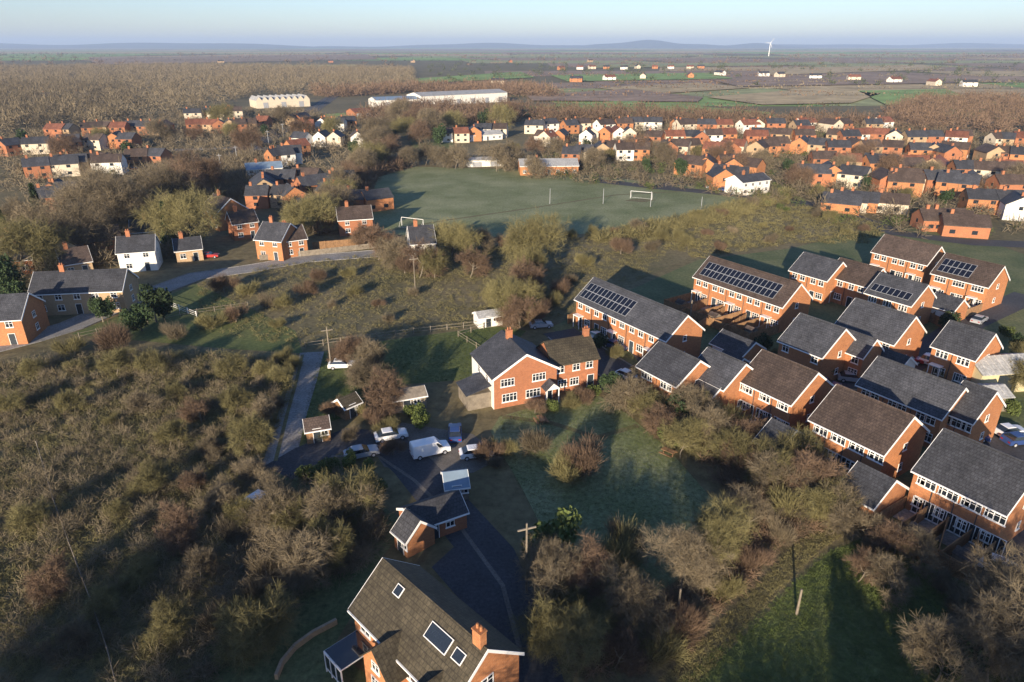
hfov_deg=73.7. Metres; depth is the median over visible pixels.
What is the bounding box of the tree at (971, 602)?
[942,582,1012,614]
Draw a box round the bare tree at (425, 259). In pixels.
[417,243,452,276]
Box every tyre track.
[274,354,303,460]
[331,455,522,649]
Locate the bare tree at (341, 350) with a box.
[326,335,369,361]
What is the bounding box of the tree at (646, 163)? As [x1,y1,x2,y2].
[642,157,651,172]
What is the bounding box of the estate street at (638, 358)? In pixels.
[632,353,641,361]
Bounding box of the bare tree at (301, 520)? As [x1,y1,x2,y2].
[260,489,309,534]
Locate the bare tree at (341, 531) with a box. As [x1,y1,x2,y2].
[299,505,356,574]
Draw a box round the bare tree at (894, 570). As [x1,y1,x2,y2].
[863,549,923,614]
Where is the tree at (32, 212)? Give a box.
[0,193,68,235]
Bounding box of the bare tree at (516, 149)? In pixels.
[496,138,527,167]
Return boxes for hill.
[0,43,389,47]
[314,43,581,47]
[569,40,804,47]
[774,43,1023,47]
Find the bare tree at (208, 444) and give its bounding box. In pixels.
[195,435,226,465]
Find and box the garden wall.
[274,618,337,679]
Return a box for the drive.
[265,428,563,681]
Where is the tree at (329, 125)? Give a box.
[320,113,343,133]
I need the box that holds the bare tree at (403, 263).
[393,254,417,272]
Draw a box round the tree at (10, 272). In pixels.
[0,253,26,287]
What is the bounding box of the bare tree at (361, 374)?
[342,355,397,392]
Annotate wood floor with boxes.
[534,422,866,681]
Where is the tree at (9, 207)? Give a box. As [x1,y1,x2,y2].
[0,193,29,223]
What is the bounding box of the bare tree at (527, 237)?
[497,207,571,266]
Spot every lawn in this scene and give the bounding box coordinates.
[261,563,377,681]
[491,396,714,593]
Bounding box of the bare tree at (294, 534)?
[270,524,331,565]
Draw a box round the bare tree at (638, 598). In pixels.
[588,551,690,648]
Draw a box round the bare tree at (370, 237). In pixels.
[359,222,397,259]
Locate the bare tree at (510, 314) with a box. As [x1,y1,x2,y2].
[494,294,538,328]
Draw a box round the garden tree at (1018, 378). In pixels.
[1007,358,1023,393]
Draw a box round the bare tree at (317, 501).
[297,477,386,536]
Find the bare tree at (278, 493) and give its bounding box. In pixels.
[233,469,303,548]
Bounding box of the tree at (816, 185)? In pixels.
[806,182,825,198]
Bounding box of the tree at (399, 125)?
[389,115,418,138]
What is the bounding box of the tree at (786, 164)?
[783,158,794,174]
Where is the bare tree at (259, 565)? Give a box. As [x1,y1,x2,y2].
[244,547,283,583]
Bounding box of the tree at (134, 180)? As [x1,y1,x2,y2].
[132,175,149,188]
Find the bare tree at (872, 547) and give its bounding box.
[859,532,887,553]
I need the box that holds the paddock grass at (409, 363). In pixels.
[298,327,518,442]
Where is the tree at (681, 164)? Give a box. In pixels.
[674,158,688,174]
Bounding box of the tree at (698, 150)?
[689,145,702,155]
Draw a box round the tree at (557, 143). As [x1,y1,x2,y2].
[539,136,572,157]
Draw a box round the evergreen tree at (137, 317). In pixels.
[118,303,153,330]
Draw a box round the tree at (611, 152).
[604,147,615,160]
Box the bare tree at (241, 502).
[222,491,261,528]
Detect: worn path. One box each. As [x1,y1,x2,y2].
[378,191,681,231]
[502,415,639,438]
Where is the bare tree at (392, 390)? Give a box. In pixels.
[362,363,407,418]
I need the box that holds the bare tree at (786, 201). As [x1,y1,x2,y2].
[783,198,790,203]
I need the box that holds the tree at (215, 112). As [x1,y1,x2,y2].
[202,103,234,120]
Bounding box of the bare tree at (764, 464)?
[741,445,824,499]
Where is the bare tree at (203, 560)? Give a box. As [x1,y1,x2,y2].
[177,543,230,598]
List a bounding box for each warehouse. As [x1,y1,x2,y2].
[249,94,309,108]
[346,108,372,117]
[368,96,419,106]
[407,89,507,103]
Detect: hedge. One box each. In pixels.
[6,53,117,55]
[70,58,231,60]
[238,58,492,60]
[472,61,665,62]
[507,53,769,53]
[507,70,786,75]
[507,85,832,95]
[540,79,728,88]
[568,99,831,106]
[571,64,811,66]
[612,78,773,82]
[678,68,877,70]
[737,80,1016,88]
[772,77,1023,82]
[787,72,984,76]
[821,64,984,66]
[822,58,1022,59]
[833,87,1004,95]
[883,65,1020,70]
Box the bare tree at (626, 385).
[594,367,652,416]
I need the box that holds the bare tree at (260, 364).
[250,358,276,377]
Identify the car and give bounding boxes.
[203,251,219,257]
[327,358,354,369]
[343,444,379,458]
[374,427,408,442]
[448,423,461,442]
[459,444,493,460]
[529,319,552,329]
[589,330,608,338]
[605,338,627,350]
[615,368,637,378]
[824,376,841,384]
[837,370,859,382]
[911,356,923,364]
[919,352,930,364]
[970,314,988,324]
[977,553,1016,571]
[983,435,990,442]
[994,423,1023,435]
[999,431,1023,447]
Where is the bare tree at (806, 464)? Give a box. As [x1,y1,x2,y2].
[778,444,855,491]
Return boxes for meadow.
[193,233,689,348]
[624,205,886,259]
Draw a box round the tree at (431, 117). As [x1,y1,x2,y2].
[414,106,446,133]
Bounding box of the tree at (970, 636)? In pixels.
[939,601,1023,681]
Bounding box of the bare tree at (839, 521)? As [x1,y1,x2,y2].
[820,495,895,550]
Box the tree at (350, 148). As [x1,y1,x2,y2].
[347,138,357,152]
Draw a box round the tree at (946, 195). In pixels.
[936,189,954,206]
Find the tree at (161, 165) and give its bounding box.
[144,155,203,181]
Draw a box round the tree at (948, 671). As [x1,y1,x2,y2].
[930,632,990,679]
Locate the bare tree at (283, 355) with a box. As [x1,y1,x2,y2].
[269,341,294,364]
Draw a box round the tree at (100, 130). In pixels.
[88,125,111,136]
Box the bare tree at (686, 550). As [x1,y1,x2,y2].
[632,519,738,598]
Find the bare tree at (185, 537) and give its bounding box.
[152,499,202,558]
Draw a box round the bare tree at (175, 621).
[135,588,192,662]
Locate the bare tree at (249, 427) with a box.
[224,410,277,455]
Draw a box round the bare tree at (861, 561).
[842,544,887,588]
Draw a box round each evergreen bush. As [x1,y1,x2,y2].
[294,464,312,480]
[306,463,331,482]
[317,457,340,471]
[341,448,356,468]
[358,457,375,480]
[369,478,387,496]
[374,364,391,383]
[403,401,424,415]
[411,409,430,428]
[598,371,623,392]
[657,424,682,446]
[664,392,694,424]
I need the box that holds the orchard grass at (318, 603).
[195,459,397,681]
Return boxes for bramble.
[0,345,281,681]
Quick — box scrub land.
[0,341,295,681]
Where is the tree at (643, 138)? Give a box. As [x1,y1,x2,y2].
[623,134,649,144]
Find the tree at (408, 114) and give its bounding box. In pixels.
[399,105,422,124]
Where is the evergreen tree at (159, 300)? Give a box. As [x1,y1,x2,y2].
[137,283,173,321]
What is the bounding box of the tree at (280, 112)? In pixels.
[265,104,299,126]
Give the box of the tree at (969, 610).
[942,603,997,652]
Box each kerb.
[0,250,377,351]
[548,331,632,376]
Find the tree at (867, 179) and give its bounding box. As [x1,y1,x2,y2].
[861,174,872,190]
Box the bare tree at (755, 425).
[720,414,767,445]
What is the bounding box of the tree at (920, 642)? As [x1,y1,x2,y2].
[894,609,992,681]
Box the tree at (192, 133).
[182,124,204,139]
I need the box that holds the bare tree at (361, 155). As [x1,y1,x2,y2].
[345,146,379,170]
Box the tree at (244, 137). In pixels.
[228,122,262,151]
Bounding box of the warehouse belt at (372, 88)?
[307,75,565,96]
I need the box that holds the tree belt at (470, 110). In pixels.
[354,93,887,127]
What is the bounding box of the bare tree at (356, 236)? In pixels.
[348,221,381,248]
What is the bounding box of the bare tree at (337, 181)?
[317,176,357,192]
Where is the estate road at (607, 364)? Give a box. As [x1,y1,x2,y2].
[544,328,1023,459]
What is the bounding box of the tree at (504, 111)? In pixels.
[485,100,518,127]
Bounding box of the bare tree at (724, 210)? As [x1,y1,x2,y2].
[713,207,729,216]
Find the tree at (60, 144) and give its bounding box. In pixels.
[43,130,78,154]
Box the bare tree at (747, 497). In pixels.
[720,480,776,542]
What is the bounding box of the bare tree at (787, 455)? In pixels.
[740,431,801,490]
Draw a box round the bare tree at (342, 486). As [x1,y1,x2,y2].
[310,463,383,526]
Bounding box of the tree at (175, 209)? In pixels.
[128,180,227,240]
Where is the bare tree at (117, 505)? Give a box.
[100,497,133,525]
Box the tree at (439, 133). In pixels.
[431,123,446,143]
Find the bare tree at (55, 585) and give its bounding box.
[20,545,72,613]
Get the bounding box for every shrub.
[48,335,87,355]
[90,317,135,352]
[159,318,189,342]
[190,595,235,632]
[192,308,230,329]
[205,577,302,679]
[205,618,257,671]
[207,273,242,292]
[214,587,270,625]
[223,303,248,322]
[234,278,260,295]
[236,571,274,600]
[256,290,276,307]
[266,317,287,327]
[272,290,293,307]
[292,278,318,295]
[309,267,327,281]
[318,397,348,417]
[327,298,336,306]
[338,264,357,277]
[340,423,359,441]
[344,281,362,296]
[354,401,366,413]
[359,405,387,426]
[370,298,386,306]
[370,415,400,433]
[378,437,408,454]
[381,312,394,321]
[407,286,418,295]
[471,437,509,464]
[486,455,503,467]
[488,436,521,458]
[515,427,553,455]
[521,296,551,321]
[524,397,547,414]
[536,290,563,306]
[544,448,586,486]
[546,398,559,411]
[548,276,570,295]
[555,427,608,485]
[560,390,582,408]
[563,274,579,283]
[571,386,595,405]
[572,253,596,265]
[585,384,601,397]
[594,515,650,582]
[604,510,649,556]
[607,236,633,253]
[616,605,695,681]
[617,381,671,411]
[636,599,713,657]
[644,238,662,250]
[654,226,669,238]
[672,227,686,238]
[676,232,699,244]
[682,592,714,624]
[699,570,751,604]
[700,229,713,234]
[710,397,759,431]
[711,438,782,476]
[713,240,727,250]
[728,226,738,232]
[733,541,775,572]
[758,220,767,226]
[762,232,780,242]
[765,478,820,524]
[766,512,798,550]
[784,226,793,231]
[795,450,838,487]
[811,207,823,216]
[814,457,842,485]
[840,226,852,232]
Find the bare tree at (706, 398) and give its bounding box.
[691,387,729,417]
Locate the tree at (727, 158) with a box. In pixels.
[721,151,751,166]
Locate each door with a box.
[8,333,17,344]
[75,304,83,313]
[144,262,150,270]
[193,252,198,260]
[250,230,254,238]
[273,252,278,260]
[312,428,322,442]
[349,402,356,418]
[397,540,403,554]
[403,400,410,406]
[434,525,439,538]
[472,162,481,166]
[486,316,491,326]
[545,390,552,399]
[578,317,581,327]
[587,373,593,386]
[628,340,633,352]
[695,293,699,300]
[711,297,716,306]
[727,305,732,313]
[746,310,750,320]
[845,296,851,306]
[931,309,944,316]
[931,366,940,376]
[952,372,961,383]
[998,375,1016,391]
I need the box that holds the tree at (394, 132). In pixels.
[388,129,396,138]
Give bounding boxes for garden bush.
[592,333,608,348]
[604,343,626,359]
[754,332,772,348]
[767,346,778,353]
[938,310,961,328]
[998,325,1016,337]
[1008,332,1023,347]
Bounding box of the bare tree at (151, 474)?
[123,457,171,504]
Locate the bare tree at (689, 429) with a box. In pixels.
[660,414,715,460]
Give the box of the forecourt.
[379,423,501,472]
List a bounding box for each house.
[0,136,22,156]
[0,292,49,345]
[1,245,41,273]
[20,135,53,154]
[21,155,52,179]
[27,263,140,315]
[34,183,62,210]
[43,121,65,137]
[44,153,80,177]
[44,178,61,185]
[45,228,83,267]
[46,178,76,192]
[54,152,89,171]
[55,134,83,153]
[55,241,92,269]
[56,132,83,148]
[61,121,80,133]
[75,224,120,258]
[79,120,102,135]
[81,131,108,149]
[86,150,112,169]
[90,151,128,174]
[93,119,110,130]
[106,130,120,148]
[108,120,130,131]
[115,130,142,148]
[115,229,162,271]
[123,146,148,167]
[124,118,139,133]
[129,214,182,237]
[136,119,153,134]
[143,145,172,163]
[159,119,175,133]
[172,231,203,262]
[183,107,202,118]
[185,117,203,132]
[201,117,216,132]
[202,189,248,231]
[203,106,209,118]
[211,118,223,133]
[222,117,232,126]
[225,205,258,240]
[226,106,242,117]
[231,117,246,129]
[238,116,257,130]
[244,159,282,176]
[244,182,270,208]
[249,171,275,182]
[251,174,275,186]
[253,215,296,260]
[256,114,272,128]
[263,146,280,161]
[265,166,297,184]
[268,181,296,207]
[271,145,295,166]
[276,143,302,163]
[282,182,306,207]
[282,220,307,256]
[283,112,297,125]
[283,137,310,156]
[290,130,312,145]
[291,164,323,175]
[293,172,326,193]
[294,111,311,119]
[299,119,314,132]
[312,129,330,146]
[315,116,326,130]
[316,178,328,193]
[323,557,524,681]
[326,170,356,185]
[327,129,344,146]
[328,116,346,130]
[335,200,373,235]
[338,114,356,128]
[341,185,364,205]
[349,129,362,143]
[360,186,393,211]
[406,219,436,262]
[441,125,453,142]
[453,125,469,142]
[469,124,481,140]
[469,129,502,141]
[474,121,491,129]
[491,78,504,84]
[491,121,508,137]
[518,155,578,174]
[524,118,545,133]
[533,128,552,138]
[537,128,557,146]
[541,117,559,131]
[555,127,569,143]
[560,118,579,133]
[561,143,582,164]
[570,75,582,81]
[571,116,591,131]
[573,277,704,357]
[575,141,594,163]
[579,127,595,143]
[582,125,598,139]
[592,117,615,131]
[594,140,610,160]
[598,125,612,141]
[602,74,615,79]
[604,138,625,147]
[612,124,623,139]
[613,140,634,160]
[614,116,633,128]
[620,65,627,69]
[622,125,636,139]
[624,115,643,130]
[629,135,652,151]
[633,139,650,160]
[635,340,710,411]
[643,115,662,129]
[644,128,664,142]
[655,139,678,158]
[664,128,685,138]
[666,136,691,154]
[669,117,687,128]
[672,117,696,129]
[673,152,709,177]
[681,136,701,155]
[682,128,695,137]
[686,72,693,77]
[690,255,812,332]
[691,129,708,144]
[697,117,716,130]
[698,346,752,412]
[700,153,717,174]
[702,139,725,154]
[703,127,723,141]
[705,165,733,190]
[710,160,737,169]
[714,70,725,74]
[715,117,733,127]
[715,151,746,162]
[718,126,737,139]
[720,140,741,152]
[721,154,744,166]
[722,163,748,174]
[724,136,747,152]
[724,170,771,194]
[735,117,761,132]
[735,154,765,173]
[738,349,834,429]
[743,127,768,144]
[746,138,769,155]
[751,117,764,127]
[751,137,781,156]
[752,125,769,133]
[757,70,769,75]
[764,116,785,129]
[765,134,790,153]
[770,126,792,139]
[774,72,785,76]
[777,312,855,379]
[788,118,811,128]
[788,251,846,304]
[789,135,808,153]
[790,160,832,186]
[791,127,815,141]
[796,123,814,128]
[797,116,817,129]
[807,135,835,152]
[807,148,836,163]
[807,383,929,478]
[809,72,821,77]
[816,117,843,131]
[821,188,863,215]
[822,161,841,185]
[824,137,851,152]
[826,126,846,139]
[829,257,886,306]
[834,150,862,165]
[834,187,870,212]
[834,297,926,356]
[837,116,853,127]
[837,128,861,139]
[837,161,871,189]
[843,328,884,382]
[845,187,880,212]
[846,74,860,79]
[847,126,870,139]
[847,136,861,152]
[855,355,968,447]
[859,137,883,152]
[860,116,883,127]
[862,152,887,171]
[863,272,936,324]
[866,125,889,141]
[868,167,894,191]
[870,234,944,283]
[874,188,910,214]
[876,115,894,127]
[882,137,904,156]
[885,128,903,139]
[885,168,924,197]
[886,76,902,81]
[889,155,925,168]
[893,164,925,192]
[901,128,927,145]
[903,152,930,160]
[904,140,932,154]
[905,428,1023,554]
[910,204,958,231]
[922,166,961,193]
[923,128,944,142]
[926,78,941,85]
[926,154,949,168]
[926,319,1003,383]
[929,141,939,148]
[929,252,1009,310]
[930,204,966,209]
[931,143,962,161]
[933,169,981,197]
[935,204,973,231]
[937,209,991,238]
[941,138,970,159]
[944,128,968,141]
[946,157,984,172]
[946,379,1006,442]
[952,127,973,142]
[957,184,998,214]
[959,79,978,85]
[965,169,977,174]
[972,143,1005,160]
[974,157,1004,181]
[984,130,1002,145]
[984,171,1023,189]
[995,156,1023,162]
[995,186,1023,212]
[996,191,1023,220]
[997,158,1023,173]
[999,130,1016,145]
[999,143,1022,158]
[1009,144,1023,159]
[1013,129,1023,146]
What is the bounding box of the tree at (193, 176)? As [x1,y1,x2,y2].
[156,153,213,201]
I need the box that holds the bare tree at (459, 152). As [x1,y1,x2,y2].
[446,140,473,168]
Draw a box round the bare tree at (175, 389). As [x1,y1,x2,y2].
[164,380,188,403]
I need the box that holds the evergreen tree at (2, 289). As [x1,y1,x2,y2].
[0,287,13,293]
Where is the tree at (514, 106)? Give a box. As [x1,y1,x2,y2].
[495,96,520,112]
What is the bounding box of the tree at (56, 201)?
[34,181,91,221]
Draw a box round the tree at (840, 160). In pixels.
[829,152,862,167]
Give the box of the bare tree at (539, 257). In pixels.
[512,245,547,276]
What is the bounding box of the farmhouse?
[456,325,600,410]
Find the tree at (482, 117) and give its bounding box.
[477,108,489,122]
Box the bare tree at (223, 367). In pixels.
[208,351,249,380]
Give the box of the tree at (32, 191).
[28,182,46,218]
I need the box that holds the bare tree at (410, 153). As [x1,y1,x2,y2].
[398,145,419,166]
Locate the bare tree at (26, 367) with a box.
[14,355,44,381]
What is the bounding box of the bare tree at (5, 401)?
[0,389,25,418]
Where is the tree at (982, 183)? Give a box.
[978,173,988,187]
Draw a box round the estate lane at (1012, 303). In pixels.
[915,292,1023,370]
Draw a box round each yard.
[432,532,549,681]
[951,529,1023,575]
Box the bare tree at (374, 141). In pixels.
[366,137,389,156]
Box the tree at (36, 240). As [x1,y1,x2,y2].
[0,212,76,276]
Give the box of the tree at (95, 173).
[72,157,134,190]
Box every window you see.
[4,321,13,327]
[54,295,61,300]
[57,305,65,310]
[73,294,80,299]
[110,292,117,297]
[113,302,120,308]
[123,254,130,258]
[126,263,133,268]
[180,253,186,258]
[360,626,370,640]
[371,659,380,676]
[371,674,378,681]
[406,676,414,681]
[413,398,419,404]
[445,519,455,528]
[481,672,493,681]
[500,377,514,387]
[502,392,517,402]
[525,387,540,398]
[532,372,545,381]
[557,366,564,373]
[558,379,566,387]
[569,376,578,385]
[572,363,579,371]
[584,319,589,327]
[585,361,592,368]
[594,310,598,317]
[601,326,606,334]
[602,314,606,320]
[611,318,615,325]
[618,335,623,343]
[619,322,624,329]
[629,326,634,333]
[635,344,642,353]
[638,330,643,338]
[641,371,649,380]
[648,335,653,343]
[659,381,668,391]
[716,299,723,305]
[729,291,734,297]
[733,305,740,311]
[736,293,741,300]
[738,399,753,419]
[741,385,752,395]
[743,385,748,393]
[746,297,752,303]
[751,312,758,318]
[754,300,759,306]
[755,407,771,420]
[758,393,769,404]
[758,409,765,418]
[759,393,766,402]
[765,303,770,310]
[769,319,777,325]
[773,306,779,313]
[774,416,789,424]
[775,401,788,412]
[777,402,784,410]
[781,345,788,353]
[791,273,797,278]
[800,275,804,281]
[809,395,814,403]
[810,278,815,284]
[810,356,817,364]
[813,424,820,434]
[815,292,821,300]
[815,425,827,438]
[817,280,823,286]
[827,450,836,459]
[828,449,846,470]
[829,433,837,442]
[831,434,845,446]
[833,292,840,300]
[836,280,842,287]
[843,460,854,470]
[845,458,855,472]
[847,367,856,374]
[847,441,855,451]
[848,284,854,290]
[849,442,864,455]
[850,356,858,364]
[857,286,863,293]
[861,389,869,395]
[866,450,875,460]
[867,451,883,465]
[870,296,876,302]
[870,393,878,399]
[882,343,889,348]
[888,400,896,406]
[892,258,897,264]
[895,271,902,276]
[896,462,902,471]
[897,404,906,410]
[902,442,907,451]
[909,263,915,268]
[910,495,936,521]
[910,496,923,509]
[914,276,921,281]
[915,411,925,422]
[915,476,925,487]
[917,264,923,270]
[919,477,936,492]
[924,416,935,426]
[924,432,932,443]
[930,506,958,534]
[931,506,944,520]
[933,276,940,282]
[933,368,944,376]
[935,350,943,358]
[936,486,947,497]
[938,351,948,360]
[939,488,958,503]
[940,277,946,283]
[947,417,956,427]
[951,280,958,286]
[953,373,966,382]
[953,517,966,532]
[953,517,981,544]
[955,357,965,365]
[955,420,966,431]
[958,282,964,288]
[959,358,969,367]
[959,422,971,433]
[959,497,970,508]
[962,499,982,515]
[970,285,977,291]
[971,299,981,305]
[976,529,990,544]
[977,286,983,293]
[978,529,1006,554]
[982,508,994,520]
[985,510,1007,527]
[1014,520,1021,531]
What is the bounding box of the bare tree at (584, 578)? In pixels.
[551,529,617,604]
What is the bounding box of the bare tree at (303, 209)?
[277,187,338,233]
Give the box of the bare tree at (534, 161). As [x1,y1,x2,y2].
[520,154,550,178]
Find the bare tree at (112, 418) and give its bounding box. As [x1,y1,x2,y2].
[98,410,121,426]
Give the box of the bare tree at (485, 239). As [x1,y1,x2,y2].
[473,226,497,254]
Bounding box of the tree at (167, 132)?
[140,118,176,144]
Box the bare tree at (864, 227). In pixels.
[857,223,870,231]
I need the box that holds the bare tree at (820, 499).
[793,475,864,529]
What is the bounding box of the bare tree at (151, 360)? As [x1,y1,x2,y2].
[131,345,170,377]
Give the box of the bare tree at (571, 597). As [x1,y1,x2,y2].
[540,578,590,621]
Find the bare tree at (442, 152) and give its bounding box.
[427,144,461,168]
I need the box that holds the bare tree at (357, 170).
[340,158,367,181]
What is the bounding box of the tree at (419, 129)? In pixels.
[405,116,432,143]
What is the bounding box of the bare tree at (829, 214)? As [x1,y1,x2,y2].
[822,210,840,223]
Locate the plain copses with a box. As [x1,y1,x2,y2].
[427,60,1023,85]
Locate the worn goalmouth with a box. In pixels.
[625,198,654,201]
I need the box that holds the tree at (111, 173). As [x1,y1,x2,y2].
[91,167,124,185]
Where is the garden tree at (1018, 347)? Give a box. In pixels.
[1007,340,1023,352]
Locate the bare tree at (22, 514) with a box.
[0,494,53,542]
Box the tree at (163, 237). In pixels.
[159,201,177,253]
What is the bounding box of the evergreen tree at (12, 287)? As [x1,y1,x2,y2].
[0,280,27,293]
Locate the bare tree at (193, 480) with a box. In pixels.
[176,469,206,494]
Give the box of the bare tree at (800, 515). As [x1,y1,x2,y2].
[772,498,813,534]
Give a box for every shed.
[302,415,330,443]
[332,391,362,420]
[440,469,470,499]
[472,308,502,327]
[675,298,687,304]
[708,311,721,317]
[744,325,757,332]
[907,521,931,541]
[952,545,979,567]
[977,382,1015,410]
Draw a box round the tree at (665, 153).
[648,138,679,165]
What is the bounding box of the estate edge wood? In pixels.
[874,88,1023,132]
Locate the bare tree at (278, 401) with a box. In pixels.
[269,393,287,407]
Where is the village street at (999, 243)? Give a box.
[588,179,1023,247]
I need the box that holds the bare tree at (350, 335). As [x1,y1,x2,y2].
[344,334,365,353]
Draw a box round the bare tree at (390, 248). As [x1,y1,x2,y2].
[373,235,412,270]
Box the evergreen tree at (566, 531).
[521,505,582,558]
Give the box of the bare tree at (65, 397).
[49,389,86,412]
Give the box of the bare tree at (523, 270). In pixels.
[508,256,546,291]
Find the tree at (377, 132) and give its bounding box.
[364,124,392,143]
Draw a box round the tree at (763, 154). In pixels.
[752,148,775,168]
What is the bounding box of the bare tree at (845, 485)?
[803,466,871,526]
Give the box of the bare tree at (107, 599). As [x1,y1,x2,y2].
[78,583,122,623]
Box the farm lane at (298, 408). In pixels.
[263,351,323,466]
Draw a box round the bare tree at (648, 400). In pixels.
[623,385,666,418]
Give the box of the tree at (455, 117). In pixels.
[440,109,466,126]
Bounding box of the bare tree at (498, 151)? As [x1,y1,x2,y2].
[474,143,519,171]
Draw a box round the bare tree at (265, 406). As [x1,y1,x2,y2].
[243,390,276,421]
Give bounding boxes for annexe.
[691,378,720,403]
[752,418,802,456]
[836,461,908,518]
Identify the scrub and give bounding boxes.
[0,106,397,200]
[6,146,287,286]
[271,153,414,235]
[525,117,1023,238]
[586,184,798,242]
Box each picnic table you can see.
[533,414,548,424]
[659,446,677,457]
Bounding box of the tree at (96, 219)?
[40,193,135,257]
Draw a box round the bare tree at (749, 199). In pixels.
[746,195,760,207]
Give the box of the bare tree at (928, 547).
[893,520,951,584]
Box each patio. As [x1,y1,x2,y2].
[687,300,757,327]
[893,509,982,552]
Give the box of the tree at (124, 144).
[120,140,133,150]
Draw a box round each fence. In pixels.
[35,441,114,680]
[78,302,248,335]
[141,295,196,315]
[259,244,378,259]
[304,321,476,347]
[312,234,386,249]
[458,322,487,347]
[567,311,575,323]
[664,292,778,340]
[680,298,704,312]
[698,305,725,326]
[719,313,746,331]
[736,408,768,439]
[746,320,768,338]
[847,515,979,583]
[874,495,995,565]
[929,313,944,328]
[937,516,948,552]
[944,293,982,317]
[973,532,979,567]
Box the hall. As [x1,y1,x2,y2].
[971,353,1023,391]
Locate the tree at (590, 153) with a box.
[575,145,606,170]
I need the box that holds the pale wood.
[0,72,149,131]
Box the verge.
[72,284,301,352]
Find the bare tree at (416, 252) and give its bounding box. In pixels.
[396,236,448,277]
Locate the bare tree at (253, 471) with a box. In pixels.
[232,454,279,490]
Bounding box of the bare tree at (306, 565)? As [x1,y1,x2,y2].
[250,519,340,609]
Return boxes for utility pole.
[321,326,332,360]
[409,256,417,295]
[517,523,535,591]
[677,588,681,608]
[795,589,802,615]
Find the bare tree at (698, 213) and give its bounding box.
[688,208,707,221]
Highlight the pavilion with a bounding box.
[466,157,500,166]
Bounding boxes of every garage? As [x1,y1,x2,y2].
[709,329,766,359]
[721,349,749,364]
[880,347,917,367]
[931,292,969,319]
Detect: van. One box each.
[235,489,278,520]
[409,436,450,460]
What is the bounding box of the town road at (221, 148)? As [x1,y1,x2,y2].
[169,147,312,153]
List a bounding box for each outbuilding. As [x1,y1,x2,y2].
[389,508,436,557]
[396,490,469,538]
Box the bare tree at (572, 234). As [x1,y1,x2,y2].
[565,225,579,238]
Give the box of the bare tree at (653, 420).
[640,401,680,439]
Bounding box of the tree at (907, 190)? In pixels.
[897,188,915,203]
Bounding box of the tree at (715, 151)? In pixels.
[704,137,735,157]
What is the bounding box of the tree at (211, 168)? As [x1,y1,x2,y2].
[169,147,226,187]
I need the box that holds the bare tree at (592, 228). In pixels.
[585,224,598,238]
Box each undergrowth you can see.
[177,458,391,681]
[542,422,832,681]
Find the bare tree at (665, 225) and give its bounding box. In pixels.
[657,220,669,228]
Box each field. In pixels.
[0,49,104,49]
[0,50,112,50]
[0,51,161,51]
[0,56,106,57]
[0,58,89,59]
[1,52,102,52]
[3,54,179,55]
[7,53,117,53]
[14,48,150,48]
[64,56,172,57]
[89,54,376,63]
[103,52,342,52]
[105,49,291,49]
[118,53,324,53]
[123,50,259,50]
[162,51,383,51]
[199,54,512,55]
[239,64,356,68]
[260,50,559,50]
[292,49,488,49]
[300,48,569,48]
[325,113,357,117]
[347,53,502,53]
[350,52,560,52]
[367,58,479,59]
[372,167,766,236]
[384,51,506,51]
[393,56,687,57]
[409,126,453,152]
[412,72,532,82]
[463,60,660,62]
[466,58,812,60]
[484,71,772,75]
[489,49,733,49]
[503,53,748,53]
[507,51,652,51]
[508,89,786,95]
[511,54,712,55]
[519,101,771,118]
[527,89,702,101]
[536,83,721,87]
[548,63,806,66]
[551,73,729,80]
[551,96,822,105]
[561,52,711,52]
[570,48,860,48]
[591,62,835,67]
[594,76,744,82]
[600,82,748,92]
[644,50,831,50]
[653,51,880,51]
[659,67,814,70]
[666,60,912,62]
[692,56,962,57]
[698,537,1023,681]
[711,88,878,103]
[712,52,880,52]
[712,75,1002,85]
[725,83,1017,88]
[729,71,984,76]
[730,76,1023,82]
[750,53,997,53]
[760,65,942,74]
[770,49,922,49]
[776,54,1023,55]
[778,58,1007,59]
[788,89,1023,95]
[793,63,970,66]
[819,96,1023,105]
[836,50,978,50]
[860,89,963,104]
[863,48,1023,48]
[868,60,1023,62]
[884,51,1023,51]
[893,52,1023,52]
[904,67,1023,70]
[923,49,1023,49]
[925,71,1023,75]
[934,63,1023,66]
[965,56,1023,57]
[974,58,1023,59]
[982,83,1023,87]
[1001,67,1023,68]
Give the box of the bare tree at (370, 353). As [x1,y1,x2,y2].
[344,334,387,372]
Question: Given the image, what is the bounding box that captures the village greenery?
[544,130,1020,234]
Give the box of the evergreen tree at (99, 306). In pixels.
[87,295,116,321]
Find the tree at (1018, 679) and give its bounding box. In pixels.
[982,605,1023,681]
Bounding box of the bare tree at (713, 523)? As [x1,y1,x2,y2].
[684,489,759,569]
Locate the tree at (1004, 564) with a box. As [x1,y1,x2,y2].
[953,537,1023,626]
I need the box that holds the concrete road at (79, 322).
[0,250,378,350]
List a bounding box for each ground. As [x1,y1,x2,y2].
[0,48,1023,672]
[551,227,1023,556]
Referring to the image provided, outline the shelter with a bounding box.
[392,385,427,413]
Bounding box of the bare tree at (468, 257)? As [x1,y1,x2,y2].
[453,245,491,277]
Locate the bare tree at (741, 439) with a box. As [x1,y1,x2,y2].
[707,426,755,469]

